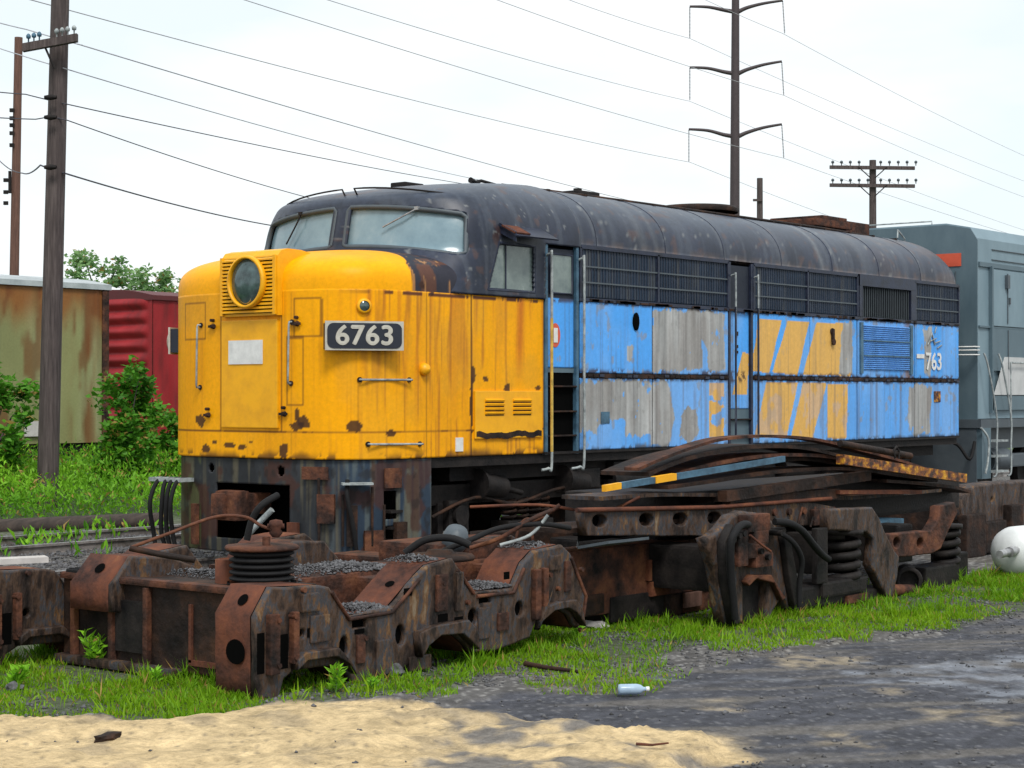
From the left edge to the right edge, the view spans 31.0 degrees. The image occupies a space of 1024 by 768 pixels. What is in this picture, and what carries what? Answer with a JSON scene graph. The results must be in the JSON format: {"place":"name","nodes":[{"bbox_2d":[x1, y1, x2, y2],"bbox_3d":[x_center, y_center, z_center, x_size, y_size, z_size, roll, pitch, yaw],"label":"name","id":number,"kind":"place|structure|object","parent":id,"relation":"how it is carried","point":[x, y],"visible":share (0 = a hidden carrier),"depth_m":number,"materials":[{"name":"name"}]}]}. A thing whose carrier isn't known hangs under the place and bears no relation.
{"place":"outdoors","nodes":[
{"label":"outdoors","id":0,"kind":"place"},
{"bbox_2d":[0,448,1023,767],"bbox_3d":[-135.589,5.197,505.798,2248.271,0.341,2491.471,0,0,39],"label":"ground","id":1,"kind":"structure","parent":0,"point":[472,726],"depth_m":11.54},
{"bbox_2d":[3,37,22,275],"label":"utility pole","id":2,"kind":"object","parent":1,"relation":"on","point":[13,179],"visible":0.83,"depth_m":59.93,"materials":[{"name":"brown wood"}]},
{"bbox_2d":[5,681,23,690],"bbox_3d":[-3.467,2.115,12.844,0.128,0.097,0.093,0,0,-29],"label":"rock","id":3,"kind":"object","parent":1,"relation":"on","point":[12,684],"visible":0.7,"depth_m":12.81,"materials":[{"name":"stone"}]},
{"bbox_2d":[5,659,32,683],"bbox_3d":[-3.461,2.037,12.931,0.175,0.198,0.193,0,0,4],"label":"weed plant","id":4,"kind":"object","parent":1,"relation":"on","point":[17,674],"visible":0.96,"depth_m":12.91,"materials":[{"name":"green plant"}]},
{"bbox_2d":[0,362,39,501],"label":"bush","id":5,"kind":"object","parent":1,"relation":"on","point":[12,442],"visible":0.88,"depth_m":30.89,"materials":[{"name":"green plant"}]},
{"bbox_2d":[22,0,77,508],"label":"utility pole","id":6,"kind":"object","parent":1,"relation":"on","point":[59,40],"visible":0.98,"depth_m":30.38,"materials":[{"name":"brown wood"}]},
{"bbox_2d":[0,161,270,225],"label":"power line","id":7,"kind":"object","parent":6,"relation":"attached to","point":[136,194],"visible":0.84,"depth_m":35.95,"materials":[{"name":"black metal"}]},
{"bbox_2d":[0,117,308,197],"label":"power line","id":8,"kind":"object","parent":6,"relation":"attached to","point":[147,148],"visible":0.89,"depth_m":34.02,"materials":[{"name":"black metal"}]},
{"bbox_2d":[0,92,456,182],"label":"power line","id":9,"kind":"object","parent":6,"relation":"attached to","point":[209,135],"visible":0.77,"depth_m":36.13,"materials":[{"name":"black metal"}]},
{"bbox_2d":[0,48,477,179],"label":"power line","id":10,"kind":"object","parent":6,"relation":"attached to","point":[217,113],"visible":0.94,"depth_m":36.37,"materials":[{"name":"metal"}]},
{"bbox_2d":[0,22,625,199],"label":"power line","id":11,"kind":"object","parent":6,"relation":"attached to","point":[278,104],"visible":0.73,"depth_m":37.33,"materials":[{"name":"metal"}]},
{"bbox_2d":[0,274,111,481],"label":"boxcar","id":12,"kind":"object","parent":1,"relation":"on","point":[85,340],"visible":0.67,"depth_m":37.24,"materials":[{"name":"paint"}]},
{"bbox_2d":[0,513,168,531],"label":"timber log","id":13,"kind":"object","parent":1,"relation":"on","point":[49,523],"visible":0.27,"depth_m":28.07,"materials":[{"name":"grey wood"}]},
{"bbox_2d":[0,430,180,518],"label":"weeds","id":14,"kind":"object","parent":1,"relation":"on","point":[79,468],"visible":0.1,"depth_m":30.44,"materials":[{"name":"green plant"}]},
{"bbox_2d":[77,628,107,667],"bbox_3d":[-3.159,1.981,13.854,0.254,0.322,0.270,0,0,39],"label":"weed plant","id":15,"kind":"object","parent":1,"relation":"on","point":[93,650],"visible":1,"depth_m":13.85,"materials":[{"name":"green plant"}]},
{"bbox_2d":[64,247,136,287],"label":"tree","id":16,"kind":"object","parent":1,"relation":"on","point":[79,260],"visible":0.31,"depth_m":94.24,"materials":[{"name":"green plant"}]},
{"bbox_2d":[94,731,121,742],"bbox_3d":[-2.326,2.032,10.607,0.088,0.058,0.198,0,0,17],"label":"clod","id":17,"kind":"object","parent":1,"relation":"on","point":[108,736],"visible":1,"depth_m":10.57,"materials":[{"name":"brown soil"}]},
{"bbox_2d":[0,527,228,570],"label":"track ballast","id":18,"kind":"structure","parent":1,"relation":"on","point":[74,563],"depth_m":23.41,"materials":[{"name":"stone"}]},
{"bbox_2d":[86,355,174,493],"bbox_3d":[-6.856,0.779,33.008,1.431,2.610,1.549,0,0,39],"label":"bush","id":19,"kind":"object","parent":1,"relation":"on","point":[125,425],"visible":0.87,"depth_m":32.92,"materials":[{"name":"green plant"}]},
{"bbox_2d":[56,555,227,581],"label":"railway track","id":20,"kind":"structure","parent":1,"relation":"on","point":[205,562],"depth_m":21.42,"materials":[{"name":"metal"}]},
{"bbox_2d":[0,555,48,564],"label":"board","id":21,"kind":"object","parent":20,"relation":"on","point":[24,559],"visible":1,"depth_m":20.15,"materials":[{"name":"wood"}]},
{"bbox_2d":[148,177,959,552],"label":"diesel locomotive","id":22,"kind":"object","parent":20,"relation":"on","point":[372,367],"visible":0.96,"depth_m":22.33,"materials":[{"name":"paint"}]},
{"bbox_2d":[221,319,278,427],"bbox_3d":[-2.957,-0.114,20.828,0.920,1.220,0.042,0,0,39],"label":"nose door","id":23,"kind":"structure","parent":22,"relation":"in","point":[249,392],"depth_m":20.78,"materials":[{"name":"yellow paint"}]},
{"bbox_2d":[474,391,541,438],"bbox_3d":[-0.028,0.369,21.986,0.046,0.571,1.270,0,0,39],"label":"battery box door","id":24,"kind":"structure","parent":22,"relation":"in","point":[497,414],"depth_m":21.96,"materials":[{"name":"yellow paint"}]},
{"bbox_2d":[487,241,535,293],"bbox_3d":[-0.035,-1.396,22.025,0.060,0.632,0.993,0,0,39],"label":"side window","id":25,"kind":"structure","parent":22,"relation":"in","point":[513,267],"depth_m":22.10,"materials":[{"name":"grey glass"}]},
{"bbox_2d":[548,248,573,367],"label":"side door","id":26,"kind":"structure","parent":22,"relation":"in","point":[563,259],"depth_m":22.87,"materials":[{"name":"paint"}]},
{"bbox_2d":[731,265,748,408],"bbox_3d":[3.203,-0.660,26.061,0.041,2.020,0.520,0,0,39],"label":"side door","id":27,"kind":"structure","parent":22,"relation":"in","point":[742,271],"depth_m":26.10,"materials":[{"name":"paint"}]},
{"bbox_2d":[869,221,1023,483],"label":"diesel locomotive","id":28,"kind":"object","parent":20,"relation":"on","point":[986,267],"visible":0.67,"depth_m":32.70,"materials":[{"name":"grey paint"}]},
{"bbox_2d":[109,290,177,447],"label":"boxcar","id":29,"kind":"object","parent":1,"relation":"on","point":[140,322],"visible":0.17,"depth_m":44.41,"materials":[{"name":"paint"}]},
{"bbox_2d":[111,263,180,292],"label":"tree","id":30,"kind":"object","parent":1,"relation":"on","point":[140,282],"visible":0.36,"depth_m":93.82,"materials":[{"name":"green plant"}]},
{"bbox_2d":[147,665,163,681],"bbox_3d":[-2.518,2.063,13.064,0.118,0.147,0.147,0,0,-19],"label":"weed plant","id":31,"kind":"object","parent":1,"relation":"on","point":[156,672],"visible":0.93,"depth_m":13.05,"materials":[{"name":"green plant"}]},
{"bbox_2d":[134,411,180,485],"bbox_3d":[-6.605,1.295,34.489,1.116,1.578,0.877,0,0,-27],"label":"bush","id":32,"kind":"object","parent":1,"relation":"on","point":[167,439],"visible":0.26,"depth_m":34.34,"materials":[{"name":"green plant"}]},
{"bbox_2d":[0,514,521,556],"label":"track weeds","id":33,"kind":"object","parent":1,"relation":"on","point":[108,525],"visible":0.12,"depth_m":25.15,"materials":[{"name":"green plant"}]},
{"bbox_2d":[0,492,587,698],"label":"bogie frame","id":34,"kind":"object","parent":1,"relation":"on","point":[264,614],"visible":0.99,"depth_m":13.75,"materials":[{"name":"metal"}]},
{"bbox_2d":[324,662,347,693],"bbox_3d":[-1.211,2.011,12.681,0.178,0.244,0.150,0,0,8],"label":"weed plant","id":35,"kind":"object","parent":1,"relation":"on","point":[334,679],"visible":0.94,"depth_m":12.67,"materials":[{"name":"green plant"}]},
{"bbox_2d":[365,675,380,688],"bbox_3d":[-0.975,2.077,12.844,0.105,0.117,0.136,0,0,39],"label":"weed plant","id":36,"kind":"object","parent":1,"relation":"on","point":[372,681],"visible":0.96,"depth_m":12.84,"materials":[{"name":"green plant"}]},
{"bbox_2d":[390,663,404,675],"bbox_3d":[-0.892,2.113,13.487,0.228,0.172,0.144,0,0,17],"label":"rock","id":37,"kind":"object","parent":1,"relation":"on","point":[399,668],"visible":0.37,"depth_m":13.46,"materials":[{"name":"stone"}]},
{"bbox_2d":[0,469,1009,565],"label":"railway track","id":38,"kind":"structure","parent":1,"relation":"on","point":[62,547],"depth_m":24.44,"materials":[{"name":"metal"}]},
{"bbox_2d":[523,661,592,674],"bbox_3d":[0.344,2.107,13.665,0.662,0.050,0.060,0,0,40],"label":"stick","id":39,"kind":"object","parent":1,"relation":"on","point":[539,666],"visible":0.86,"depth_m":13.71,"materials":[{"name":"brown wood"}]},
{"bbox_2d":[570,626,585,637],"bbox_3d":[0.552,2.086,15.509,0.166,0.136,0.146,0,0,39],"label":"weed plant","id":40,"kind":"object","parent":1,"relation":"on","point":[576,631],"visible":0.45,"depth_m":15.47,"materials":[{"name":"green plant"}]},
{"bbox_2d":[584,620,608,627],"bbox_3d":[0.733,2.132,16.277,0.255,0.094,0.169,0,0,-14],"label":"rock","id":41,"kind":"object","parent":1,"relation":"on","point":[590,624],"visible":0.65,"depth_m":16.23,"materials":[{"name":"stone"}]},
{"bbox_2d":[618,684,649,694],"bbox_3d":[0.835,2.098,12.674,0.219,0.074,0.074,0,0,-7],"label":"plastic bottle","id":42,"kind":"object","parent":1,"relation":"on","point":[629,689],"visible":1,"depth_m":12.64,"materials":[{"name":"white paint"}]},
{"bbox_2d":[636,742,668,745],"bbox_3d":[0.805,2.059,10.539,0.195,0.020,0.058,0,0,-8],"label":"stick","id":43,"kind":"object","parent":1,"relation":"on","point":[645,744],"visible":1,"depth_m":10.53,"materials":[{"name":"brown wood"}]},
{"bbox_2d":[470,496,967,624],"bbox_3d":[2.362,1.602,18.459,2.514,1.193,6.916,0,0,39],"label":"bogie frame","id":44,"kind":"object","parent":1,"relation":"on","point":[735,564],"visible":0.95,"depth_m":16.84,"materials":[{"name":"metal"}]},
{"bbox_2d":[621,456,784,488],"bbox_3d":[1.792,0.803,16.946,0.040,0.215,2.733,0,0,39],"label":"painted bar","id":45,"kind":"object","parent":44,"relation":"on","point":[693,473],"visible":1,"depth_m":16.97,"materials":[{"name":"blue paint"}]},
{"bbox_2d":[602,482,621,491],"bbox_3d":[0.855,0.882,15.789,0.040,0.070,0.234,0,0,39],"label":"band","id":46,"kind":"object","parent":45,"relation":"attached to","point":[611,486],"visible":1,"depth_m":15.76,"materials":[{"name":"yellow paint"}]},
{"bbox_2d":[651,473,676,482],"bbox_3d":[1.351,0.839,16.401,0.060,0.079,0.320,0,0,39],"label":"paint band","id":47,"kind":"object","parent":45,"relation":"attached to","point":[666,477],"visible":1,"depth_m":16.38,"materials":[{"name":"yellow paint"}]},
{"bbox_2d":[562,488,941,500],"bbox_3d":[2.689,1.111,18.765,0.440,0.226,6.601,0,0,39],"label":"steel sheet","id":48,"kind":"object","parent":44,"relation":"on","point":[603,496],"visible":0.57,"depth_m":16.88,"materials":[{"name":"brown metal"}]},
{"bbox_2d":[631,466,878,488],"bbox_3d":[2.516,0.912,18.529,0.470,0.121,4.050,0,0,39],"label":"steel sheet","id":49,"kind":"object","parent":48,"relation":"on","point":[722,476],"visible":0.84,"depth_m":17.96,"materials":[{"name":"brown metal"}]},
{"bbox_2d":[733,457,937,481],"bbox_3d":[3.550,0.929,19.901,0.450,0.380,3.714,0,0,39],"label":"steel sheet","id":50,"kind":"object","parent":49,"relation":"on","point":[810,461],"visible":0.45,"depth_m":19.56,"materials":[{"name":"brown metal"}]},
{"bbox_2d":[601,444,837,475],"bbox_3d":[2.434,0.754,18.381,0.530,0.319,4.511,0,0,39],"label":"steel sheet","id":51,"kind":"object","parent":50,"relation":"on","point":[692,454],"visible":0.68,"depth_m":17.26,"materials":[{"name":"brown metal"}]},
{"bbox_2d":[653,452,835,474],"bbox_3d":[2.445,0.774,18.419,0.500,0.171,3.496,0,0,39],"label":"steel sheet","id":52,"kind":"object","parent":51,"relation":"on","point":[708,461],"visible":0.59,"depth_m":17.74,"materials":[{"name":"metal"}]},
{"bbox_2d":[624,434,922,470],"bbox_3d":[3.131,0.805,18.915,0.160,0.611,6.577,0,0,39],"label":"steel sheet","id":53,"kind":"object","parent":50,"relation":"on","point":[639,465],"visible":0.78,"depth_m":17.46,"materials":[{"name":"brown metal"}]},
{"bbox_2d":[865,479,970,492],"bbox_3d":[4.617,1.172,21.168,0.410,0.239,2.111,0,0,39],"label":"steel sheet","id":54,"kind":"object","parent":48,"relation":"on","point":[951,488],"visible":0.74,"depth_m":21.08,"materials":[{"name":"brown metal"}]},
{"bbox_2d":[565,473,958,539],"bbox_3d":[2.952,1.266,20.073,1.100,0.430,6.406,0,0,39],"label":"steel box","id":55,"kind":"object","parent":44,"relation":"on","point":[893,505],"visible":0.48,"depth_m":20.08,"materials":[{"name":"metal"}]},
{"bbox_2d":[691,488,839,503],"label":"channel beam","id":56,"kind":"structure","parent":44,"relation":"on","point":[819,492],"depth_m":18.18,"materials":[{"name":"brown metal"}]},
{"bbox_2d":[718,471,870,501],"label":"channel beam","id":57,"kind":"structure","parent":56,"relation":"on","point":[735,494],"depth_m":18.18,"materials":[{"name":"brown metal"}]},
{"bbox_2d":[836,490,921,493],"bbox_3d":[3.869,1.153,19.697,0.200,0.113,1.843,0,0,39],"label":"rusty bar","id":58,"kind":"object","parent":56,"relation":"attached to","point":[878,491],"visible":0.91,"depth_m":19.57,"materials":[{"name":"brown metal"}]},
{"bbox_2d":[836,454,966,482],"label":"yellow beam","id":59,"kind":"structure","parent":44,"relation":"on","point":[873,464],"depth_m":19.63,"materials":[{"name":"metal"}]},
{"bbox_2d":[837,440,912,458],"bbox_3d":[3.808,0.689,19.276,0.068,0.233,1.550,0,0,39],"label":"steel pipe","id":60,"kind":"object","parent":59,"relation":"on","point":[867,448],"visible":1,"depth_m":19.16,"materials":[{"name":"brown metal"}]},
{"bbox_2d":[893,446,899,458],"bbox_3d":[4.078,0.724,19.561,0.026,0.143,0.143,0,0,39],"label":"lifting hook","id":61,"kind":"object","parent":60,"relation":"attached to","point":[894,449],"visible":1,"depth_m":19.55,"materials":[{"name":"metal"}]},
{"bbox_2d":[688,0,784,214],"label":"transmission tower","id":62,"kind":"structure","parent":1,"relation":"on","point":[735,135],"depth_m":149.94,"materials":[{"name":"metal"}]},
{"bbox_2d":[31,0,827,215],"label":"power line","id":63,"kind":"object","parent":62,"relation":"hanging from","point":[369,89],"visible":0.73,"depth_m":84.43,"materials":[{"name":"metal"}]},
{"bbox_2d":[245,0,1005,232],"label":"power line","id":64,"kind":"object","parent":62,"relation":"hanging from","point":[557,96],"visible":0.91,"depth_m":101.88,"materials":[{"name":"metal"}]},
{"bbox_2d":[328,0,1013,226],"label":"power line","id":65,"kind":"object","parent":62,"relation":"hanging from","point":[603,80],"visible":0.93,"depth_m":120.01,"materials":[{"name":"metal"}]},
{"bbox_2d":[498,0,1022,196],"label":"power line","id":66,"kind":"object","parent":62,"relation":"hanging from","point":[730,79],"visible":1,"depth_m":133.39,"materials":[{"name":"metal"}]},
{"bbox_2d":[570,0,1022,180],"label":"power line","id":67,"kind":"object","parent":62,"relation":"hanging from","point":[773,76],"visible":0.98,"depth_m":164.07,"materials":[{"name":"metal"}]},
{"bbox_2d":[706,0,1023,155],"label":"power line","id":68,"kind":"object","parent":62,"relation":"hanging from","point":[855,72],"visible":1,"depth_m":163.96,"materials":[{"name":"metal"}]},
{"bbox_2d":[753,178,762,218],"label":"utility pole","id":69,"kind":"object","parent":1,"relation":"on","point":[759,199],"visible":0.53,"depth_m":94.93,"materials":[{"name":"brown wood"}]},
{"bbox_2d":[829,160,916,227],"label":"telegraph pole","id":70,"kind":"object","parent":1,"relation":"on","point":[872,168],"visible":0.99,"depth_m":69.79,"materials":[{"name":"brown wood"}]},
{"bbox_2d":[878,479,1023,557],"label":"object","id":71,"kind":"object","parent":1,"relation":"on","point":[987,511],"visible":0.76,"depth_m":23.96,"materials":[{"name":"brown metal"}]},
{"bbox_2d":[991,525,1023,573],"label":"gas tank","id":72,"kind":"object","parent":1,"relation":"on","point":[1007,549],"visible":0.98,"depth_m":20.99,"materials":[{"name":"metal"}]},
{"bbox_2d":[0,562,1023,719],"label":"grass","id":73,"kind":"structure","parent":0,"point":[210,695],"depth_m":14.30,"materials":[{"name":"green plant"}]},
{"bbox_2d":[0,0,1023,292],"label":"sky","id":74,"kind":"structure","parent":0,"point":[961,61],"materials":[{"name":"white"}]},
{"bbox_2d":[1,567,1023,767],"bbox_3d":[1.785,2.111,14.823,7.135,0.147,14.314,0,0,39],"label":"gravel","id":75,"kind":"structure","parent":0,"point":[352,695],"depth_m":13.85,"materials":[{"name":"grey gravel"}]}
]}

